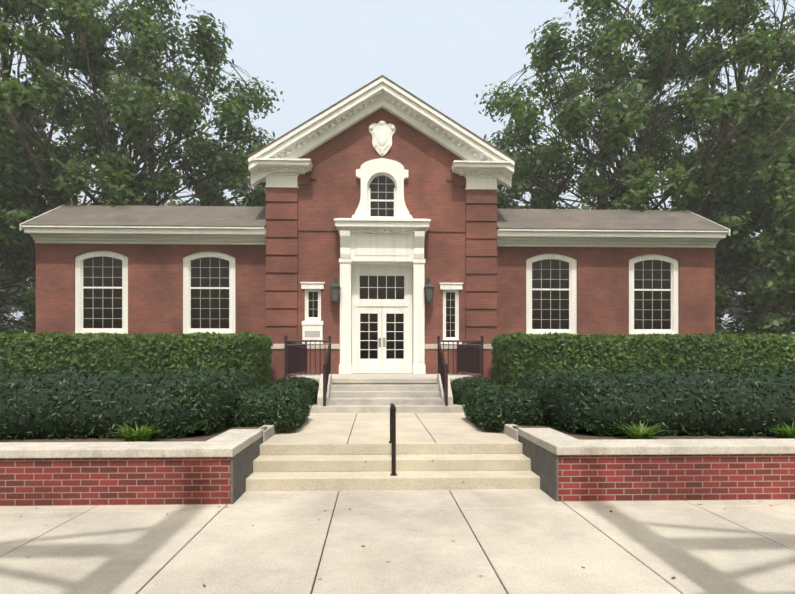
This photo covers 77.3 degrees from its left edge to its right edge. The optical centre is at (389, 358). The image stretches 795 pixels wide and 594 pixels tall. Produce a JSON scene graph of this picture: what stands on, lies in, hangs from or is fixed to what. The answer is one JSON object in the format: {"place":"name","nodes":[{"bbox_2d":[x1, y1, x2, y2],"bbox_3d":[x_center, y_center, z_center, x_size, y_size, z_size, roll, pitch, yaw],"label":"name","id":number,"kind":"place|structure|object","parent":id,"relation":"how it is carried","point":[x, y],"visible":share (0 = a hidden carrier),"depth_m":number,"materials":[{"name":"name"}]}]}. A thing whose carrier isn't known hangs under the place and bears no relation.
{"place":"outdoors","nodes":[
{"label":"outdoors","id":0,"kind":"place"},
{"bbox_2d":[298,108,465,343],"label":"brick wall","id":1,"kind":"structure","parent":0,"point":[435,183],"depth_m":16.95,"materials":[{"name":"red brick"}]},
{"bbox_2d":[300,282,324,343],"bbox_3d":[-2.595,-1.509,16.844,0.820,2.170,0.130,0,0,-2],"label":"window trim","id":2,"kind":"structure","parent":1,"relation":"attached to","point":[307,332],"depth_m":16.80,"materials":[{"name":"white paint"}]},
{"bbox_2d":[305,289,320,320],"bbox_3d":[-2.598,-1.789,16.944,0.640,1.150,0.210,0,0,-2],"label":"side light","id":3,"kind":"object","parent":1,"relation":"attached to","point":[312,312],"depth_m":17.00,"materials":[{"name":"white paint"}]},
{"bbox_2d":[330,277,340,303],"bbox_3d":[-1.804,-2.284,16.680,0.350,0.960,0.485,0,0,-2],"label":"wall lantern","id":4,"kind":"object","parent":1,"relation":"attached to","point":[335,287],"depth_m":16.51,"materials":[{"name":"grey metal"}]},
{"bbox_2d":[266,174,496,385],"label":"brick pilasters","id":5,"kind":"object","parent":1,"relation":"attached to","point":[274,266],"depth_m":16.84,"materials":[{"name":"red brick"}]},
{"bbox_2d":[248,77,514,189],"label":"pediment cornice","id":6,"kind":"structure","parent":1,"relation":"attached to","point":[408,103],"depth_m":16.59,"materials":[{"name":"white paint"}]},
{"bbox_2d":[248,75,514,185],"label":"pavilion roof","id":7,"kind":"structure","parent":6,"relation":"on","point":[363,87],"depth_m":16.36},
{"bbox_2d":[367,174,396,217],"bbox_3d":[-0.236,-5.494,16.928,1.080,1.640,0.200,0,0,-2],"label":"window","id":8,"kind":"structure","parent":1,"relation":"attached to","point":[383,184],"depth_m":16.99,"materials":[{"name":"white paint"}]},
{"bbox_2d":[334,218,430,373],"bbox_3d":[-0.236,-2.074,16.928,3.200,5.180,1.100,0,0,-2],"label":"door surround","id":9,"kind":"object","parent":1,"relation":"attached to","point":[365,255],"depth_m":16.76,"materials":[{"name":"white paint"}]},
{"bbox_2d":[352,265,411,373],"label":"entrance doors","id":10,"kind":"structure","parent":9,"relation":"in","point":[394,274],"depth_m":17.37,"materials":[{"name":"white wood"}]},
{"bbox_2d":[352,158,412,218],"bbox_3d":[-0.235,-5.727,16.878,2.080,2.115,0.280,0,0,-2],"label":"window surround","id":11,"kind":"object","parent":1,"relation":"attached to","point":[391,170],"depth_m":16.81,"materials":[{"name":"white paint"}]},
{"bbox_2d":[369,121,395,155],"bbox_3d":[-0.235,-7.505,16.905,0.928,1.199,0.125,0,0,-2],"label":"shield ornament","id":12,"kind":"object","parent":1,"relation":"attached to","point":[385,128],"depth_m":16.89,"materials":[{"name":"white paint"}]},
{"bbox_2d":[424,278,434,303],"bbox_3d":[1.344,-2.284,16.771,0.350,0.960,0.485,0,0,-2],"label":"wall lantern","id":13,"kind":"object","parent":1,"relation":"attached to","point":[428,293],"depth_m":16.60,"materials":[{"name":"grey metal"}]},
{"bbox_2d":[443,290,458,339],"bbox_3d":[2.120,-1.449,17.081,0.640,1.830,0.210,0,0,-2],"label":"side light","id":14,"kind":"object","parent":1,"relation":"attached to","point":[449,315],"depth_m":17.14,"materials":[{"name":"white paint"}]},
{"bbox_2d":[439,283,462,343],"bbox_3d":[2.123,-1.549,16.986,0.820,2.090,0.120,0,0,-2],"label":"window trim","id":15,"kind":"structure","parent":1,"relation":"attached to","point":[445,286],"depth_m":16.95,"materials":[{"name":"white paint"}]},
{"bbox_2d":[0,425,779,441],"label":"planting bed soil","id":16,"kind":"structure","parent":0,"point":[582,434],"depth_m":7.04,"materials":[{"name":"brown soil"}]},
{"bbox_2d":[0,243,35,333],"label":"tree foliage","id":17,"kind":"object","parent":16,"relation":"on","point":[11,307],"depth_m":47.92,"materials":[{"name":"green plant"}]},
{"bbox_2d":[0,160,44,332],"bbox_3d":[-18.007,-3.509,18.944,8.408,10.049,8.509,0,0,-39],"label":"tree","id":18,"kind":"object","parent":16,"relation":"on","point":[24,276],"depth_m":19.76,"materials":[{"name":"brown plant"}]},
{"bbox_2d":[0,371,255,438],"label":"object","id":19,"kind":"object","parent":16,"relation":"on","point":[12,427],"visible":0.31,"depth_m":6.90,"materials":[{"name":"green plant"}]},
{"bbox_2d":[0,366,259,440],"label":"yew leaves","id":20,"kind":"object","parent":19,"relation":"on","point":[33,372],"visible":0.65,"depth_m":7.04,"materials":[{"name":"green plant"}]},
{"bbox_2d":[0,0,261,251],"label":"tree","id":21,"kind":"object","parent":16,"relation":"on","point":[5,65],"depth_m":21.15,"materials":[{"name":"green plant"}]},
{"bbox_2d":[0,0,283,270],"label":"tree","id":22,"kind":"object","parent":21,"relation":"on","point":[121,94],"depth_m":20.51,"materials":[{"name":"green plant"}]},
{"bbox_2d":[0,331,272,387],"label":"hedge","id":23,"kind":"object","parent":16,"relation":"on","point":[156,357],"depth_m":13.99,"materials":[{"name":"green plant"}]},
{"bbox_2d":[36,243,265,334],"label":"wing wall","id":24,"kind":"structure","parent":16,"relation":"on","point":[150,274],"depth_m":16.93,"materials":[{"name":"red brick"}]},
{"bbox_2d":[75,251,127,333],"bbox_3d":[-9.791,-2.199,16.953,1.880,2.970,0.245,0,0,-2],"label":"wing window","id":25,"kind":"structure","parent":24,"relation":"attached to","point":[88,300],"depth_m":17.00,"materials":[{"name":"white paint"}]},
{"bbox_2d":[22,225,265,244],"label":"wing cornice","id":26,"kind":"structure","parent":24,"relation":"attached to","point":[62,234],"depth_m":16.61,"materials":[{"name":"white paint"}]},
{"bbox_2d":[20,205,265,230],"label":"wing roof","id":27,"kind":"structure","parent":26,"relation":"on","point":[216,216],"depth_m":17.30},
{"bbox_2d":[183,251,234,333],"bbox_3d":[-6.162,-2.199,17.058,1.880,2.970,0.245,0,0,-2],"label":"wing window","id":28,"kind":"structure","parent":24,"relation":"attached to","point":[211,261],"depth_m":17.10,"materials":[{"name":"white paint"}]},
{"bbox_2d":[227,174,263,202],"bbox_3d":[-8.364,-6.717,35.796,11.315,16.465,10.694,0,0,-35],"label":"tree","id":29,"kind":"object","parent":16,"relation":"on","point":[248,187],"depth_m":33.84,"materials":[{"name":"plant"}]},
{"bbox_2d":[187,167,265,206],"bbox_3d":[-8.318,-8.970,35.701,13.965,11.958,10.886,0,0,-2],"label":"tree foliage","id":30,"kind":"object","parent":29,"relation":"on","point":[235,189],"depth_m":33.16,"materials":[{"name":"green plant"}]},
{"bbox_2d":[230,389,308,428],"bbox_3d":[-2.447,0.881,9.193,1.721,0.616,2.160,0,0,-2],"label":"yew","id":31,"kind":"object","parent":16,"relation":"on","point":[266,412],"visible":0.12,"depth_m":8.17,"materials":[{"name":"green plant"}]},
{"bbox_2d":[223,384,312,432],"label":"yew leaves","id":32,"kind":"object","parent":31,"relation":"attached to","point":[298,398],"visible":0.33,"depth_m":8.29,"materials":[{"name":"green plant"}]},
{"bbox_2d":[272,375,318,404],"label":"shrub leaves","id":33,"kind":"object","parent":16,"relation":"on","point":[314,383],"depth_m":11.85,"materials":[{"name":"green plant"}]},
{"bbox_2d":[283,379,315,403],"bbox_3d":[-2.285,0.833,12.222,1.008,0.676,1.029,0,0,-2],"label":"shrub","id":34,"kind":"object","parent":16,"relation":"on","point":[305,388],"depth_m":11.81,"materials":[{"name":"green plant"}]},
{"bbox_2d":[296,374,472,383],"bbox_3d":[-0.184,0.966,15.143,5.360,0.900,4.630,0,0,-2],"label":"landing","id":35,"kind":"object","parent":16,"relation":"on","point":[385,376],"depth_m":14.48,"materials":[{"name":"beige concrete"}]},
{"bbox_2d":[1,421,794,441],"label":"bed perennials","id":36,"kind":"object","parent":16,"relation":"on","point":[640,431],"visible":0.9,"depth_m":6.71,"materials":[{"name":"green plant"}]},
{"bbox_2d":[453,379,491,403],"bbox_3d":[2.082,0.833,12.348,1.008,0.676,1.029,0,0,-2],"label":"shrub","id":37,"kind":"object","parent":16,"relation":"on","point":[472,385],"depth_m":11.91,"materials":[{"name":"green plant"}]},
{"bbox_2d":[450,375,497,404],"bbox_3d":[2.079,0.817,12.364,1.201,0.831,1.231,0,0,-2],"label":"shrub","id":38,"kind":"object","parent":16,"relation":"on","point":[455,383],"depth_m":11.95,"materials":[{"name":"green plant"}]},
{"bbox_2d":[465,389,546,427],"bbox_3d":[2.420,0.881,9.335,1.721,0.616,2.160,0,0,-2],"label":"yew","id":39,"kind":"object","parent":16,"relation":"on","point":[528,413],"visible":0.12,"depth_m":8.30,"materials":[{"name":"green plant"}]},
{"bbox_2d":[461,384,550,431],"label":"yew leaves","id":40,"kind":"object","parent":39,"relation":"attached to","point":[488,390],"visible":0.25,"depth_m":8.42,"materials":[{"name":"green plant"}]},
{"bbox_2d":[497,246,714,335],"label":"wing wall","id":41,"kind":"structure","parent":16,"relation":"on","point":[694,299],"depth_m":17.39,"materials":[{"name":"red brick"}]},
{"bbox_2d":[526,254,576,334],"bbox_3d":[5.673,-2.199,17.402,1.880,2.970,0.245,0,0,-2],"label":"wing window","id":42,"kind":"structure","parent":41,"relation":"attached to","point":[568,311],"depth_m":17.44,"materials":[{"name":"white paint"}]},
{"bbox_2d":[497,229,727,247],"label":"wing cornice","id":43,"kind":"structure","parent":41,"relation":"attached to","point":[556,238],"depth_m":17.08,"materials":[{"name":"white paint"}]},
{"bbox_2d":[497,209,729,235],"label":"wing roof","id":44,"kind":"structure","parent":43,"relation":"on","point":[573,218],"depth_m":17.76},
{"bbox_2d":[629,254,677,334],"bbox_3d":[9.301,-2.199,17.507,1.880,2.970,0.245,0,0,-2],"label":"wing window","id":45,"kind":"structure","parent":41,"relation":"attached to","point":[657,283],"depth_m":17.55,"materials":[{"name":"white paint"}]},
{"bbox_2d":[491,332,794,385],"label":"hedge","id":46,"kind":"object","parent":16,"relation":"on","point":[604,357],"depth_m":14.44,"materials":[{"name":"green plant"}]},
{"bbox_2d":[497,0,794,255],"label":"shade tree","id":47,"kind":"object","parent":16,"relation":"on","point":[738,80],"depth_m":21.70,"materials":[{"name":"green plant"}]},
{"bbox_2d":[475,0,794,276],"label":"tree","id":48,"kind":"object","parent":47,"relation":"on","point":[564,116],"depth_m":20.98,"materials":[{"name":"green plant"}]},
{"bbox_2d":[498,163,563,208],"bbox_3d":[6.744,-8.970,36.138,13.965,11.958,10.886,0,0,-2],"label":"tree foliage","id":49,"kind":"object","parent":48,"relation":"attached to","point":[524,193],"depth_m":34.68,"materials":[{"name":"green plant"}]},
{"bbox_2d":[515,370,794,435],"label":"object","id":50,"kind":"object","parent":16,"relation":"on","point":[755,426],"visible":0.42,"depth_m":7.14,"materials":[{"name":"green plant"}]},
{"bbox_2d":[512,366,794,436],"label":"yew leaves","id":51,"kind":"object","parent":50,"relation":"on","point":[721,370],"visible":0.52,"depth_m":7.26,"materials":[{"name":"green plant"}]},
{"bbox_2d":[705,148,794,334],"bbox_3d":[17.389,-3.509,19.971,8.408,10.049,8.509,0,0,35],"label":"tree","id":52,"kind":"object","parent":16,"relation":"on","point":[783,313],"depth_m":20.12,"materials":[{"name":"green plant"}]},
{"bbox_2d":[715,212,794,334],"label":"tree foliage","id":53,"kind":"object","parent":16,"relation":"on","point":[738,308],"depth_m":50.34,"materials":[{"name":"green plant"}]},
{"bbox_2d":[723,79,794,286],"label":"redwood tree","id":54,"kind":"object","parent":16,"relation":"on","point":[766,268],"depth_m":31.20,"materials":[{"name":"green plant"}]},
{"bbox_2d":[700,69,794,301],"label":"tree foliage","id":55,"kind":"object","parent":54,"relation":"on","point":[735,277],"depth_m":31.89,"materials":[{"name":"green plant"}]},
{"bbox_3d":[-27.735,-8.628,28.990,15.114,20.288,12.661,0,0,-2],"label":"tree wood","id":56,"kind":"object","parent":16,"relation":"on","visible":0},
{"bbox_2d":[0,74,53,291],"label":"tree foliage","id":57,"kind":"object","parent":56,"relation":"on","point":[8,273],"depth_m":30.86,"materials":[{"name":"green plant"}]},
{"bbox_2d":[0,489,794,593],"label":"sidewalk slabs","id":58,"kind":"structure","parent":0,"point":[535,541],"depth_m":4.57,"materials":[{"name":"concrete"}]},
{"bbox_2d":[19,501,771,586],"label":"fallen leaves","id":59,"kind":"object","parent":58,"relation":"on","point":[611,511],"visible":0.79,"depth_m":5.44,"materials":[{"name":"brown plant"}]},
{"bbox_2d":[0,0,794,426],"label":"sky","id":60,"kind":"structure","parent":0,"point":[445,53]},
{"bbox_2d":[723,230,790,329],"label":"tree","id":61,"kind":"object","parent":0,"point":[741,302],"depth_m":50.18,"materials":[{"name":"green plant"}]},
{"label":"terrain","id":62,"kind":"structure","parent":0,"visible":0},
{"bbox_2d":[84,491,680,593],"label":"pavement joints","id":63,"kind":"object","parent":62,"relation":"on","point":[325,542],"depth_m":4.39,"materials":[{"name":"grey concrete"}]},
{"bbox_2d":[262,413,519,454],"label":"landing slabs","id":64,"kind":"structure","parent":62,"relation":"on","point":[356,428],"depth_m":8.63,"materials":[{"name":"concrete"}]},
{"bbox_2d":[309,379,464,412],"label":"steps","id":65,"kind":"structure","parent":64,"relation":"on","point":[344,395],"depth_m":12.12,"materials":[{"name":"stone"}]},
{"bbox_2d":[284,335,483,405],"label":"porch railings","id":66,"kind":"object","parent":65,"relation":"on","point":[472,362],"depth_m":13.00,"materials":[{"name":"grey metal"}]},
{"bbox_2d":[317,374,452,404],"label":"stair cheeks","id":67,"kind":"object","parent":65,"relation":"on","point":[329,384],"depth_m":12.07,"materials":[{"name":"beige concrete"}]},
{"bbox_2d":[258,424,521,441],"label":"landing kerbs","id":68,"kind":"structure","parent":64,"relation":"on","point":[509,430],"depth_m":7.85,"materials":[{"name":"concrete"}]},
{"bbox_2d":[246,443,539,490],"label":"steps","id":69,"kind":"structure","parent":62,"relation":"on","point":[342,467],"depth_m":6.86,"materials":[{"name":"concrete"}]},
{"bbox_2d":[389,403,396,475],"bbox_3d":[0.051,1.097,7.022,0.095,0.938,0.820,0,0,-2],"label":"handrail","id":70,"kind":"object","parent":69,"relation":"on","point":[392,424],"visible":0.96,"depth_m":6.64,"materials":[{"name":"brown metal"}]},
{"bbox_2d":[231,426,557,503],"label":"garden wall cheeks","id":71,"kind":"object","parent":62,"relation":"on","point":[544,465],"visible":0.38,"depth_m":6.34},
{"bbox_2d":[0,454,794,505],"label":"brick garden wall","id":72,"kind":"structure","parent":62,"relation":"on","point":[110,481],"depth_m":5.87,"materials":[{"name":"red brick"}]},
{"bbox_2d":[0,428,794,457],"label":"wall coping","id":73,"kind":"object","parent":72,"relation":"on","point":[231,442],"visible":0.94,"depth_m":6.00,"materials":[{"name":"beige concrete"}]}
]}

